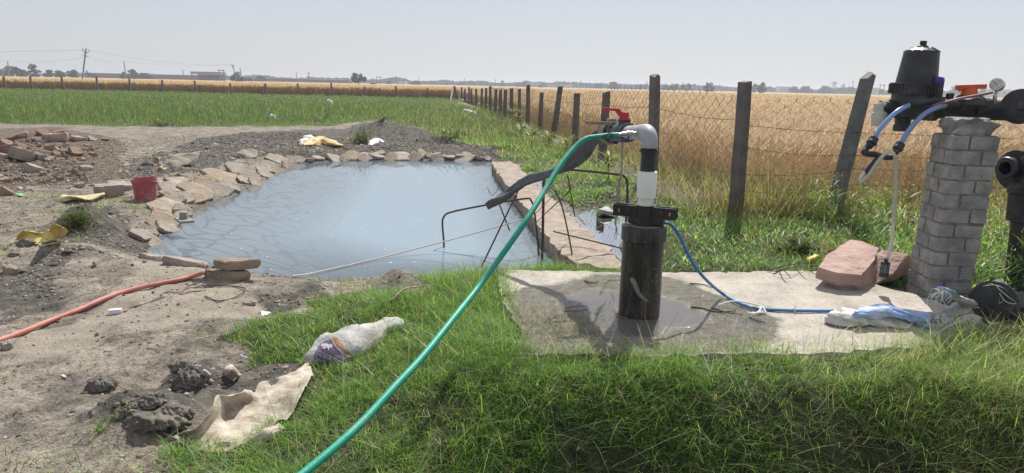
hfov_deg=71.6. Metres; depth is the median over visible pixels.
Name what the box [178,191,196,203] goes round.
flat stone
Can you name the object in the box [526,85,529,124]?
fence post
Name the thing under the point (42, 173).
broken stone
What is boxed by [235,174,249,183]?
flat stone
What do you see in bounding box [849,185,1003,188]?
barbed wire
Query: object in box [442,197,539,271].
bent rod
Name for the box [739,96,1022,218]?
chain link mesh
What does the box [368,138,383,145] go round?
white bag
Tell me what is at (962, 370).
long grass
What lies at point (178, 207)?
flat stone
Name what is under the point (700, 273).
blue cable
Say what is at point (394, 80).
distant wood
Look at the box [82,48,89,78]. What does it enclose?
electric pole
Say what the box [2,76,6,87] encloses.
fence post
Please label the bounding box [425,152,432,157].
flat stone
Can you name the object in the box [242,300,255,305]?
flat stone
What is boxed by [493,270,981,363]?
concrete pad
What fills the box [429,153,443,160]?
flat stone
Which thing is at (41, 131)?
broken stone
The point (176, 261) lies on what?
flat stone
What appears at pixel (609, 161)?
sapling
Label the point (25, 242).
earth clod
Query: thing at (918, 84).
irrigation filter
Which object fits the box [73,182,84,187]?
broken stone
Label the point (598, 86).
tree
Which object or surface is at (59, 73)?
tree
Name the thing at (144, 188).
bucket
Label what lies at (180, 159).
rock
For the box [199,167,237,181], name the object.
flat stone
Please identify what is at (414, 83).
tree
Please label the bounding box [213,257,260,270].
stone slab
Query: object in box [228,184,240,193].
flat stone
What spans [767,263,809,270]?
twig
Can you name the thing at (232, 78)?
tree
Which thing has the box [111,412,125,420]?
earth clod
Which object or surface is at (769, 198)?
dry weeds
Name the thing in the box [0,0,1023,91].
sky
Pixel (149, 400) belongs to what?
earth clod
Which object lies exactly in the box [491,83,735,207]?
chain link mesh
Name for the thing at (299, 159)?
flat stone
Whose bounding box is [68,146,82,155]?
broken stone
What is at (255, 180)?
flat stone
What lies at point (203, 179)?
flat stone
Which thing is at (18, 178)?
broken stone
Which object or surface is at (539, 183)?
puddle water
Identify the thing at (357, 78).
tree
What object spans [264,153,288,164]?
flat stone
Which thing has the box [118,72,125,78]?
tree
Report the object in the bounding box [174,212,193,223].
plastering float
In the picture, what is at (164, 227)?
flat stone
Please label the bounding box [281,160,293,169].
flat stone
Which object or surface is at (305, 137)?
white bag
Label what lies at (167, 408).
earth clod
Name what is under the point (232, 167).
flat stone
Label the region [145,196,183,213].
flat stone
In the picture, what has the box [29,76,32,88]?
fence post
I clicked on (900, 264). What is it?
sandstone block
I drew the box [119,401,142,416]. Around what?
earth clod
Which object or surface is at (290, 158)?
flat stone
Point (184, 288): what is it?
thin cable
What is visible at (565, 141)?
sapling
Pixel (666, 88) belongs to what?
tree
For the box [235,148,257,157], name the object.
rock
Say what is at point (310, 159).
flat stone
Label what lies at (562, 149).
weedy turf
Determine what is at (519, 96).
fence post
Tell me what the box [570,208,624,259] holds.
puddle water
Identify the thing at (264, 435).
sack flap
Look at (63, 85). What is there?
fence post
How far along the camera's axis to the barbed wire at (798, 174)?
8.36 m
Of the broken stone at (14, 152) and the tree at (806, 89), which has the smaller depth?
the broken stone at (14, 152)
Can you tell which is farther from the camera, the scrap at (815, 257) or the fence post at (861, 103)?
the fence post at (861, 103)
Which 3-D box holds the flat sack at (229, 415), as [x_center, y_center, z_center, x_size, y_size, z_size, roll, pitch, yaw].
[-1.134,0.737,3.324,0.373,0.147,0.927,5,13,16]
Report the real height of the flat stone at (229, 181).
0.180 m
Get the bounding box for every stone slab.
[204,269,250,280]
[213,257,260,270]
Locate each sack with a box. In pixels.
[16,223,67,243]
[56,192,104,201]
[172,363,313,452]
[300,136,344,146]
[303,317,404,365]
[824,286,978,329]
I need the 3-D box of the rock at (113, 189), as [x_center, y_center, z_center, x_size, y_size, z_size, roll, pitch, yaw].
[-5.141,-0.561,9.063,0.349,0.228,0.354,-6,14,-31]
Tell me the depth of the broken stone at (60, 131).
16.48 m
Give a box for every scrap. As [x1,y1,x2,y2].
[37,240,58,246]
[154,157,160,163]
[201,369,210,378]
[805,254,821,265]
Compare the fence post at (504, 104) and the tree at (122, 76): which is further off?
the tree at (122, 76)
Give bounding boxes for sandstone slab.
[815,240,878,286]
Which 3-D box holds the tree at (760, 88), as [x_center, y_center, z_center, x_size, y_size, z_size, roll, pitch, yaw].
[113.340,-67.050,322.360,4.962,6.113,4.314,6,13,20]
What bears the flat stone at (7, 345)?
on the ground at (240, 217)
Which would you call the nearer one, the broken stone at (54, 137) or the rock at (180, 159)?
the rock at (180, 159)
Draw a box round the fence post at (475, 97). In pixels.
[475,89,476,105]
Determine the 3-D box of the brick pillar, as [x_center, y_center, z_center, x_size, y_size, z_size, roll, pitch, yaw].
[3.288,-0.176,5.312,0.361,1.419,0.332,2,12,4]
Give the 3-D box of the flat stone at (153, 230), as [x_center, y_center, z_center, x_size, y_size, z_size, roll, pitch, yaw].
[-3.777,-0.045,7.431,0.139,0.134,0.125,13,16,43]
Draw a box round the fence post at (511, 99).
[509,88,512,119]
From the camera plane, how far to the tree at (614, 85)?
506.20 m
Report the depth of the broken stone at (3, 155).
11.87 m
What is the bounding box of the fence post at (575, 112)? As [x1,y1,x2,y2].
[571,93,579,143]
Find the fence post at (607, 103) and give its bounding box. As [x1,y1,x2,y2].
[598,91,610,160]
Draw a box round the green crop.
[0,87,549,152]
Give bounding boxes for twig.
[371,285,429,307]
[564,305,587,308]
[691,306,735,311]
[711,307,742,314]
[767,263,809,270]
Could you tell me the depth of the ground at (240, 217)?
3.94 m
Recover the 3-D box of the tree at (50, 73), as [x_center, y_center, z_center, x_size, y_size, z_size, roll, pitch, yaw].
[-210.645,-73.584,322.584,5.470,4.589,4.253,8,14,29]
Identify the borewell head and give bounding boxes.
[602,108,677,319]
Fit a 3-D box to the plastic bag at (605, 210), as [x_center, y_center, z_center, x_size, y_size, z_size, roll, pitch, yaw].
[1.160,-0.313,8.652,0.232,0.109,0.208,1,12,0]
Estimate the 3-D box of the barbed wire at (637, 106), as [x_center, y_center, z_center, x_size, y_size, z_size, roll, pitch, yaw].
[-0.992,-7.484,36.788,0.032,0.156,58.412,0,12,-7]
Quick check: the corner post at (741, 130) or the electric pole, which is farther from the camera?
the electric pole
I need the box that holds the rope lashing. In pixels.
[598,118,617,143]
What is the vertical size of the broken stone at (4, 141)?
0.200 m
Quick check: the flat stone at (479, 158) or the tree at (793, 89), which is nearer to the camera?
the flat stone at (479, 158)
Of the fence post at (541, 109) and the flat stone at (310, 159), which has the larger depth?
the fence post at (541, 109)
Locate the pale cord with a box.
[292,216,532,276]
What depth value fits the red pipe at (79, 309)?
4.78 m
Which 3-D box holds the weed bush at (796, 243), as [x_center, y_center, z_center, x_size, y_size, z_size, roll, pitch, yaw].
[2.745,0.065,6.827,0.590,0.223,0.490,1,12,0]
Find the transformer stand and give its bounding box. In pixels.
[218,69,224,80]
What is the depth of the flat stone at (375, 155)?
15.27 m
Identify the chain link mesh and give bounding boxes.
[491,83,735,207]
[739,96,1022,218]
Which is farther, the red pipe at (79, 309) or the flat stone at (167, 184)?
the flat stone at (167, 184)
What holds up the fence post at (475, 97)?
on the ground at (240, 217)
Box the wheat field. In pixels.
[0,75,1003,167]
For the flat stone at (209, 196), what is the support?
on the ground at (240, 217)
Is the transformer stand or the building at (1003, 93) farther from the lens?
the building at (1003, 93)
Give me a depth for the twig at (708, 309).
4.83 m
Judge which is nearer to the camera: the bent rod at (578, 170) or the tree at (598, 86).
the bent rod at (578, 170)
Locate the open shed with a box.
[190,71,225,80]
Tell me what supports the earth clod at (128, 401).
on the ground at (240, 217)
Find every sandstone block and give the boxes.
[824,263,876,289]
[873,250,910,283]
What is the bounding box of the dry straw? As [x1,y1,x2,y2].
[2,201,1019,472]
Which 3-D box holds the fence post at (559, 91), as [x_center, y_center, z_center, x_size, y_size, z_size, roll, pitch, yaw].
[1.228,-3.337,20.032,0.360,1.813,0.155,1,12,0]
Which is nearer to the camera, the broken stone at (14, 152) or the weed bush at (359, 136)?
the broken stone at (14, 152)
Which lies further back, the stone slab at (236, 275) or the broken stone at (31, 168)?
the broken stone at (31, 168)
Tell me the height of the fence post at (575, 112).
1.629 m
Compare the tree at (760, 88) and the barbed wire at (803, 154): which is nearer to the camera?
the barbed wire at (803, 154)
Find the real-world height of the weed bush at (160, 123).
0.367 m
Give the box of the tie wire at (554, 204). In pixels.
[534,185,571,223]
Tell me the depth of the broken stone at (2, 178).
10.09 m
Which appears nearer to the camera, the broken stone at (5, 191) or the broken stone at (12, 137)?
the broken stone at (5, 191)
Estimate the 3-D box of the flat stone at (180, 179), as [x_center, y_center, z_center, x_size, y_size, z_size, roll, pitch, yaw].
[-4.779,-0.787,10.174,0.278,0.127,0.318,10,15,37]
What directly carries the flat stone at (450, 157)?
on the ground at (240, 217)
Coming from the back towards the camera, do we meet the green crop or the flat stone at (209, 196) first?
the green crop
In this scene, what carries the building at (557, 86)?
on the ground at (240, 217)
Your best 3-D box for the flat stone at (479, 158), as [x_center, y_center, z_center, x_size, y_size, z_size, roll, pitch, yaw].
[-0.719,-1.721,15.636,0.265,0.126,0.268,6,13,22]
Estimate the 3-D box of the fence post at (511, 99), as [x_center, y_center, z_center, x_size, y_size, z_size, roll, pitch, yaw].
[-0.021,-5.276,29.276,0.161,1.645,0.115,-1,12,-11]
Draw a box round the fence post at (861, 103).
[825,72,875,217]
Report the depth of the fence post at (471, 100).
52.38 m
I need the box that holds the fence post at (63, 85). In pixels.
[60,77,65,89]
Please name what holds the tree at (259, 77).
on the ground at (240, 217)
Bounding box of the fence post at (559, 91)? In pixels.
[550,86,562,138]
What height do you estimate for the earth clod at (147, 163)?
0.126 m
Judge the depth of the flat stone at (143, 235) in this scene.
7.11 m
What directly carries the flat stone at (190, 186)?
on the ground at (240, 217)
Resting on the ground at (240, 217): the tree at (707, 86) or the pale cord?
the tree at (707, 86)
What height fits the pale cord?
0.475 m
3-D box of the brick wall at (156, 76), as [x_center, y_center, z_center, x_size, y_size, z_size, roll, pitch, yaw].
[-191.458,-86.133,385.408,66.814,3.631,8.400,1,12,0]
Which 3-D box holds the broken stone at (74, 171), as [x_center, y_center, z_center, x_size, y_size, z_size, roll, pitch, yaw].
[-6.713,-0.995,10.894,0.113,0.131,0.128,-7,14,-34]
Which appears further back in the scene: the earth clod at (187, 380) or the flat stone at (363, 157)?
the flat stone at (363, 157)
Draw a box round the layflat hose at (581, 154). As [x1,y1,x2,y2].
[485,125,617,208]
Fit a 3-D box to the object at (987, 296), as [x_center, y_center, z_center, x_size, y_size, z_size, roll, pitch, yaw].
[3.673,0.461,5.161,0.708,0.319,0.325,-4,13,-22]
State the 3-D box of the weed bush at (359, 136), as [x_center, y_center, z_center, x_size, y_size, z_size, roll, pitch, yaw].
[-3.614,-2.578,17.344,1.013,0.637,0.843,1,12,0]
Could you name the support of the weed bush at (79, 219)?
on the ground at (240, 217)
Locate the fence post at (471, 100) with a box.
[470,89,472,104]
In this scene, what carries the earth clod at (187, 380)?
on the ground at (240, 217)
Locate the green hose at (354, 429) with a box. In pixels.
[297,132,618,472]
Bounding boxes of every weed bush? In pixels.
[50,201,105,227]
[147,116,180,126]
[346,119,380,143]
[421,123,467,139]
[771,232,826,255]
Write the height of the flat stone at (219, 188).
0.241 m
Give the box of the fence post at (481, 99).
[480,88,482,108]
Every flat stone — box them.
[0,339,14,350]
[105,180,132,190]
[127,228,153,241]
[138,253,164,261]
[144,207,180,227]
[144,226,159,236]
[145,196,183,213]
[147,235,164,249]
[155,220,179,234]
[158,180,182,191]
[158,188,176,196]
[162,255,208,268]
[163,177,190,181]
[164,192,186,203]
[172,203,192,217]
[177,181,213,194]
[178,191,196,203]
[191,192,206,203]
[194,174,215,184]
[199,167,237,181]
[199,190,213,200]
[205,181,234,195]
[221,178,237,185]
[224,161,244,173]
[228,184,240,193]
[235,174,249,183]
[237,167,245,174]
[241,168,261,180]
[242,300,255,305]
[248,165,256,172]
[248,176,261,187]
[253,162,266,166]
[255,166,273,180]
[261,159,275,167]
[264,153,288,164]
[265,167,274,172]
[271,165,284,176]
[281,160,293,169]
[285,155,294,162]
[293,155,305,162]
[306,158,314,161]
[311,155,324,160]
[326,153,340,161]
[329,273,338,279]
[340,150,360,159]
[340,154,350,160]
[357,154,372,160]
[369,152,384,158]
[377,150,384,154]
[383,152,396,160]
[395,152,409,160]
[408,152,423,160]
[417,148,425,157]
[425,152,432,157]
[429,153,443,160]
[445,155,456,159]
[454,152,475,161]
[475,156,483,159]
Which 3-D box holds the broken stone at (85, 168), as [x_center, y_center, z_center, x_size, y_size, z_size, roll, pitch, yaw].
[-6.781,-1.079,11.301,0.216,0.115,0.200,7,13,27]
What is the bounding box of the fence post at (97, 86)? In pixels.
[95,77,98,90]
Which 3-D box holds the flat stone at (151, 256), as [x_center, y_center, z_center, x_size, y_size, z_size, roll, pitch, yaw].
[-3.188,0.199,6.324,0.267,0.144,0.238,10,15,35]
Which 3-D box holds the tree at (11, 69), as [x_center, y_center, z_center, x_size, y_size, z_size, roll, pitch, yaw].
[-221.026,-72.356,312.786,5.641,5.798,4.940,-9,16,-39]
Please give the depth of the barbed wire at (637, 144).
10.86 m
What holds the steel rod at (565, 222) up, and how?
on the pond wall at (505, 175)
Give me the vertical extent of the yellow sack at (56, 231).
0.318 m
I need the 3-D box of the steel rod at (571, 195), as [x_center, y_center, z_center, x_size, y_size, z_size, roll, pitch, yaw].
[0.582,-0.393,6.957,0.013,0.471,0.370,5,13,18]
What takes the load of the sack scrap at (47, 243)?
on the ground at (240, 217)
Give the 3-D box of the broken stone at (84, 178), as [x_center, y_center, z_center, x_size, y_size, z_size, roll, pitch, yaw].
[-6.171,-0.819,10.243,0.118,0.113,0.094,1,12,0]
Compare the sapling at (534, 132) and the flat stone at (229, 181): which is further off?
the sapling at (534, 132)
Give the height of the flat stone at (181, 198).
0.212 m
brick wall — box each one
[93,73,196,79]
[265,78,352,82]
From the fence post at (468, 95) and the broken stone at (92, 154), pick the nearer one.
the broken stone at (92, 154)
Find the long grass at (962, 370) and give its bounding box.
[195,243,1023,472]
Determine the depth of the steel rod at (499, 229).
6.66 m
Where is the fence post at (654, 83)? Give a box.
[648,74,659,179]
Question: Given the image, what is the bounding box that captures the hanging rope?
[613,142,623,237]
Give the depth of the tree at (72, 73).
321.82 m
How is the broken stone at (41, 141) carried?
on the ground at (240, 217)
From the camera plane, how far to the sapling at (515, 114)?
22.09 m
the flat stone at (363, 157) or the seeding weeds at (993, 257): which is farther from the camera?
the flat stone at (363, 157)
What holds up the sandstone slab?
on the sandstone block at (868, 280)
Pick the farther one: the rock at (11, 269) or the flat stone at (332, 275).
the flat stone at (332, 275)
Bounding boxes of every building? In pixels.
[530,83,540,86]
[547,84,572,87]
[775,86,788,92]
[871,88,878,94]
[980,89,1013,96]
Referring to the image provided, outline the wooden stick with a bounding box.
[585,121,612,124]
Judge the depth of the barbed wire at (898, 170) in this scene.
8.59 m
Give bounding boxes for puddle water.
[523,170,541,187]
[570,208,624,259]
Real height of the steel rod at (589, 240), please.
0.078 m
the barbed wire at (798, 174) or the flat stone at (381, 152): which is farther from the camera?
the flat stone at (381, 152)
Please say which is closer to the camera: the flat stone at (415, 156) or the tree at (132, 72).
the flat stone at (415, 156)
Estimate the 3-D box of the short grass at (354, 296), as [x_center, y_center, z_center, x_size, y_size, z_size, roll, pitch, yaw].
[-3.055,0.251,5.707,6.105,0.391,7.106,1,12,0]
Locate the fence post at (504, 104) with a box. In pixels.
[503,89,506,118]
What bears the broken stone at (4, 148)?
on the ground at (240, 217)
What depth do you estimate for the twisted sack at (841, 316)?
4.54 m
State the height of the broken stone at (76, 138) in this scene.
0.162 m
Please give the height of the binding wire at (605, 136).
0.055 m
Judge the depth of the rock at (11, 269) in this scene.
5.41 m
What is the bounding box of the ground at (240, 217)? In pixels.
[0,89,1023,472]
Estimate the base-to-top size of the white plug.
0.032 m
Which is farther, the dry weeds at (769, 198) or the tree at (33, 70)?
the tree at (33, 70)
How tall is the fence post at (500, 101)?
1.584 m
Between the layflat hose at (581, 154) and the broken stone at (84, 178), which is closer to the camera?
the layflat hose at (581, 154)
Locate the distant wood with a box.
[2,72,979,95]
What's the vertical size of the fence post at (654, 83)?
1.923 m
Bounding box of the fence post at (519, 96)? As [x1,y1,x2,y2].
[518,88,520,122]
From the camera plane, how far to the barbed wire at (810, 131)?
8.26 m
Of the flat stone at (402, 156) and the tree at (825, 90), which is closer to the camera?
the flat stone at (402, 156)
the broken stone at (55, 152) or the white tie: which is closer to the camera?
the white tie
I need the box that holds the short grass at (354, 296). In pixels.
[0,191,492,472]
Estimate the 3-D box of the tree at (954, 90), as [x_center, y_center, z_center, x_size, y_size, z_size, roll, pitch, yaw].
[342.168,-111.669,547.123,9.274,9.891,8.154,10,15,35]
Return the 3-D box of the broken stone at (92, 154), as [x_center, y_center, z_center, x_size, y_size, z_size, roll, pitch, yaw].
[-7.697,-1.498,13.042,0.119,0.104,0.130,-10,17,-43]
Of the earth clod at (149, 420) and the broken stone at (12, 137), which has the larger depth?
the broken stone at (12, 137)
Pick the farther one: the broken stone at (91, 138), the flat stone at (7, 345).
the broken stone at (91, 138)
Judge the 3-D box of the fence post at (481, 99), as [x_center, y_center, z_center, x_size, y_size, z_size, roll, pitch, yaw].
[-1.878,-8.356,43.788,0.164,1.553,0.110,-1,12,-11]
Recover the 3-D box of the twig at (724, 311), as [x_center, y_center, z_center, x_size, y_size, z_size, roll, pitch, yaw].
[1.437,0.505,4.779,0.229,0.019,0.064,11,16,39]
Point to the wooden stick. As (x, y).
(598, 123)
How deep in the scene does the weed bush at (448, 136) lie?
17.85 m
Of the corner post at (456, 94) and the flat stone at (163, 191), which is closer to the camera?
the flat stone at (163, 191)
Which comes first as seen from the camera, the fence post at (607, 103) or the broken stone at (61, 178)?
the broken stone at (61, 178)
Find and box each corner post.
[454,86,458,98]
[728,81,751,218]
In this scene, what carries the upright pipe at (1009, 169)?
on the ground at (240, 217)
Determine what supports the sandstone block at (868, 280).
on the concrete pad
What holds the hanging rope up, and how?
hanging from the borewell head
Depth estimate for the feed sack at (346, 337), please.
3.91 m
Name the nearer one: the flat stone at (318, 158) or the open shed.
the flat stone at (318, 158)
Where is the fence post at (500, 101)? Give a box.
[498,89,501,117]
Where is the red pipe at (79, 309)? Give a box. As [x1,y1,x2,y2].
[0,271,204,340]
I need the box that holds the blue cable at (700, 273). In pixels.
[664,221,966,338]
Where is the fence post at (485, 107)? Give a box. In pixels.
[484,88,486,109]
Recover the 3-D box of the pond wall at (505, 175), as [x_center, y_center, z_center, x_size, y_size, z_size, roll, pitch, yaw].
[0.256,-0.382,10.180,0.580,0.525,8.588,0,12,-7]
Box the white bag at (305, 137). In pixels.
[299,135,313,145]
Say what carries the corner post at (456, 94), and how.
on the ground at (240, 217)
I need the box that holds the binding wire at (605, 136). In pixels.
[592,132,612,139]
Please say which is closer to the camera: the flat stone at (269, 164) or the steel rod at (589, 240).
the steel rod at (589, 240)
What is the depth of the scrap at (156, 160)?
12.19 m
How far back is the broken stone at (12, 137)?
15.99 m
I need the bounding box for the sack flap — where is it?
[250,423,285,444]
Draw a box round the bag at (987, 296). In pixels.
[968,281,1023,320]
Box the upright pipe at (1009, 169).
[994,150,1023,291]
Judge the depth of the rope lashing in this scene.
5.30 m
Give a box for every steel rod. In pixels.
[479,191,518,270]
[499,205,509,230]
[553,231,621,248]
[554,190,572,254]
[567,174,574,216]
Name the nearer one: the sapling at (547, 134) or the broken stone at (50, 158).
the broken stone at (50, 158)
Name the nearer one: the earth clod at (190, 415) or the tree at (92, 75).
the earth clod at (190, 415)
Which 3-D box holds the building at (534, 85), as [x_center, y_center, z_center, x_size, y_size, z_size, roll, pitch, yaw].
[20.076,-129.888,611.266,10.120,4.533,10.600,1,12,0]
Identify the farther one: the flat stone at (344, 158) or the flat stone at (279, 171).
the flat stone at (344, 158)
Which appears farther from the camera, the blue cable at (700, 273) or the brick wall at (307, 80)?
the brick wall at (307, 80)
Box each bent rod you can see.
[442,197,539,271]
[540,168,628,264]
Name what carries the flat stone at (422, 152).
on the ground at (240, 217)
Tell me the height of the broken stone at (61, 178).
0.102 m
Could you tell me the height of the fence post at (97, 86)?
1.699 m
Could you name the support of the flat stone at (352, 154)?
on the ground at (240, 217)
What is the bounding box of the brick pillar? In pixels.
[906,116,1000,304]
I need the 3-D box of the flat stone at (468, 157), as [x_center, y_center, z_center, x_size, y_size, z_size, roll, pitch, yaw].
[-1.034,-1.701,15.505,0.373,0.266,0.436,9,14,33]
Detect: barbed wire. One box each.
[465,96,728,172]
[484,91,732,119]
[740,185,844,193]
[746,124,860,132]
[746,168,849,175]
[747,148,849,155]
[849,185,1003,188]
[850,168,922,170]
[865,132,1012,138]
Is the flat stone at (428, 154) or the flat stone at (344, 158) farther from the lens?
the flat stone at (428, 154)
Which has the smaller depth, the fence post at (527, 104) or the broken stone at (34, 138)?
the broken stone at (34, 138)
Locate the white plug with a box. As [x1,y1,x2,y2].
[108,308,121,314]
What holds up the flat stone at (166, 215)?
on the ground at (240, 217)
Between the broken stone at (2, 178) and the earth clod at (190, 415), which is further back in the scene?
the broken stone at (2, 178)
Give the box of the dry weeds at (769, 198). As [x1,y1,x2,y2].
[475,103,1007,228]
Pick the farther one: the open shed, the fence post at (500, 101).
the open shed
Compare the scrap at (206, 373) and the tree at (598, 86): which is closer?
the scrap at (206, 373)
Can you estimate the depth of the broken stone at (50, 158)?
12.12 m
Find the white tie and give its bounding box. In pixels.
[718,300,766,313]
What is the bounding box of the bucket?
[130,177,157,200]
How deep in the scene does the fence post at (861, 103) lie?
8.43 m
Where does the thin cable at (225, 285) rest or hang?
on the ground at (240, 217)
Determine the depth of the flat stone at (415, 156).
15.37 m
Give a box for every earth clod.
[8,251,19,256]
[16,238,36,246]
[84,374,119,393]
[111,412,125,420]
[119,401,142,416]
[121,397,135,403]
[123,405,193,432]
[137,391,167,409]
[142,160,152,165]
[155,402,184,416]
[167,359,193,372]
[168,370,207,390]
[170,419,191,432]
[185,411,195,418]
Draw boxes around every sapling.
[504,108,528,132]
[511,123,530,141]
[521,125,542,143]
[541,131,557,142]
[552,134,579,151]
[598,151,620,183]
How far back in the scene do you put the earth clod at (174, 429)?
3.07 m
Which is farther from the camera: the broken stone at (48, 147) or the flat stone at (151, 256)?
the broken stone at (48, 147)
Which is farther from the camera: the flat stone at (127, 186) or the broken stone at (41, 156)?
the broken stone at (41, 156)
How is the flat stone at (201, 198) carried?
on the ground at (240, 217)
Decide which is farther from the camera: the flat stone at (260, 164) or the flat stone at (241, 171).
the flat stone at (260, 164)
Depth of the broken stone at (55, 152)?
12.54 m
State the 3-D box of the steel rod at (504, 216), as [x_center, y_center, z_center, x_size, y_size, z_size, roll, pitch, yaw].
[-0.079,-0.202,7.033,0.015,0.259,0.244,-6,14,-30]
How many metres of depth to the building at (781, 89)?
606.42 m
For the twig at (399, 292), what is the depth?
4.71 m
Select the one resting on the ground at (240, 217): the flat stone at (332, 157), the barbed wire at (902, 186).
the flat stone at (332, 157)
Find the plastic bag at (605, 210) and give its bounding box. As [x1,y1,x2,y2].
[597,206,614,215]
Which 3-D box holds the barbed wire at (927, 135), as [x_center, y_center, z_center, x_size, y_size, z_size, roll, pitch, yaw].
[7.819,-1.251,9.075,7.547,0.097,0.028,-1,12,-11]
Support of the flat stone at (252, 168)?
on the ground at (240, 217)
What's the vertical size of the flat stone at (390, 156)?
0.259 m
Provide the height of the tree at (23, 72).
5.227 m
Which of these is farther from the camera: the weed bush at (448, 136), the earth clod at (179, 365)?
the weed bush at (448, 136)
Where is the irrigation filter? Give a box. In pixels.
[871,41,1023,131]
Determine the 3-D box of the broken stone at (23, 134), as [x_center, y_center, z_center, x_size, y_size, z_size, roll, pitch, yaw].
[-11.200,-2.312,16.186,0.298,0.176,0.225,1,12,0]
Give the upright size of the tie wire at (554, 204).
0.304 m
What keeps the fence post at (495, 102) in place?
on the ground at (240, 217)
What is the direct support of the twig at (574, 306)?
on the concrete pad
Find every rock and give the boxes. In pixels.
[2,263,17,275]
[93,182,124,197]
[158,152,199,166]
[222,364,240,379]
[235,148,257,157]
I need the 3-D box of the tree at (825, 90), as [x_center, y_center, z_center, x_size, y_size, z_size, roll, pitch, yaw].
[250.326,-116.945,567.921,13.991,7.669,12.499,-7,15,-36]
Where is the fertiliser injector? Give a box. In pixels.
[858,103,946,277]
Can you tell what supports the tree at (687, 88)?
on the ground at (240, 217)
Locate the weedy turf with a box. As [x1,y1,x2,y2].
[423,124,1023,318]
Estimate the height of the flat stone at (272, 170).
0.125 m
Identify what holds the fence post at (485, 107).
on the ground at (240, 217)
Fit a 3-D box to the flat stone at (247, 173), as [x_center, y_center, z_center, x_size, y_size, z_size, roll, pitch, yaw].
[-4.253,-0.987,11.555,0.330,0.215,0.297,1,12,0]
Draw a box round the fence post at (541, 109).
[538,92,543,130]
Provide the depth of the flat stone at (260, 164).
12.80 m
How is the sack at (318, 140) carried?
on the ground at (240, 217)
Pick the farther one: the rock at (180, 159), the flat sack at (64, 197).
the rock at (180, 159)
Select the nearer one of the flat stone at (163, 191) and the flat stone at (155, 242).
the flat stone at (155, 242)
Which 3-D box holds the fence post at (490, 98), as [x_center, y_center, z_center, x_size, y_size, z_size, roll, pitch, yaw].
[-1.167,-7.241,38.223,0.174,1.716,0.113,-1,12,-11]
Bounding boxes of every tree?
[3,66,13,75]
[13,67,29,76]
[27,64,41,76]
[42,70,54,76]
[54,70,65,76]
[66,69,79,77]
[88,73,97,77]
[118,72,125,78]
[126,69,138,78]
[135,72,153,78]
[229,72,243,81]
[254,75,265,81]
[351,72,366,83]
[410,80,421,84]
[594,83,602,88]
[608,82,621,88]
[662,85,671,89]
[679,85,691,90]
[703,82,714,91]
[756,82,766,92]
[788,86,798,92]
[798,86,814,92]
[817,86,833,93]
[949,86,960,95]
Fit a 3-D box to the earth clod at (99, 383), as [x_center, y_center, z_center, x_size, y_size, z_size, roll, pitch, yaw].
[-2.033,0.726,3.516,0.162,0.079,0.134,1,12,0]
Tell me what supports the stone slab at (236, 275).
on the ground at (240, 217)
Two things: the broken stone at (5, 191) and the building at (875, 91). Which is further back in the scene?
the building at (875, 91)
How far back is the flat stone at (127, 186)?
9.45 m
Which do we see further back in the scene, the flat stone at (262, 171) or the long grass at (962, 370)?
the flat stone at (262, 171)
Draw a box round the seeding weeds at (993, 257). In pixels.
[807,172,1023,289]
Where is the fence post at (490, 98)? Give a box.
[489,86,491,110]
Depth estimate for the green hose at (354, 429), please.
3.46 m
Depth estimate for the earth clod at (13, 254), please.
5.78 m
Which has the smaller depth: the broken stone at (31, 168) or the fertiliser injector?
the fertiliser injector
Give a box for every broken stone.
[0,139,12,145]
[0,143,25,153]
[0,153,8,158]
[0,176,8,181]
[0,185,13,195]
[6,135,16,139]
[8,146,39,161]
[13,176,21,180]
[14,131,28,137]
[25,163,42,172]
[31,136,43,141]
[36,129,51,134]
[36,140,44,144]
[37,154,47,159]
[40,171,47,175]
[41,132,68,141]
[44,145,57,149]
[44,156,55,161]
[51,150,60,155]
[52,129,63,132]
[56,176,64,180]
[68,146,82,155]
[70,135,85,140]
[70,168,77,173]
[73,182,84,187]
[78,165,93,170]
[79,176,88,180]
[88,135,97,140]
[89,152,97,156]
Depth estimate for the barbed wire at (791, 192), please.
8.39 m
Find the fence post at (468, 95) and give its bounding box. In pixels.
[468,87,469,103]
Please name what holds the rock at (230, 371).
on the ground at (240, 217)
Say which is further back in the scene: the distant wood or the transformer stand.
the distant wood
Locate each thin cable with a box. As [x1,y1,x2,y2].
[121,262,208,311]
[201,285,245,300]
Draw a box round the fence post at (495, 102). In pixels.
[494,89,497,112]
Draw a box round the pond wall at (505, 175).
[491,161,620,271]
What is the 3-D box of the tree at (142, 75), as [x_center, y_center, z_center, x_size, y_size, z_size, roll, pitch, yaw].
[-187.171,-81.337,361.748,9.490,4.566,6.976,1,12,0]

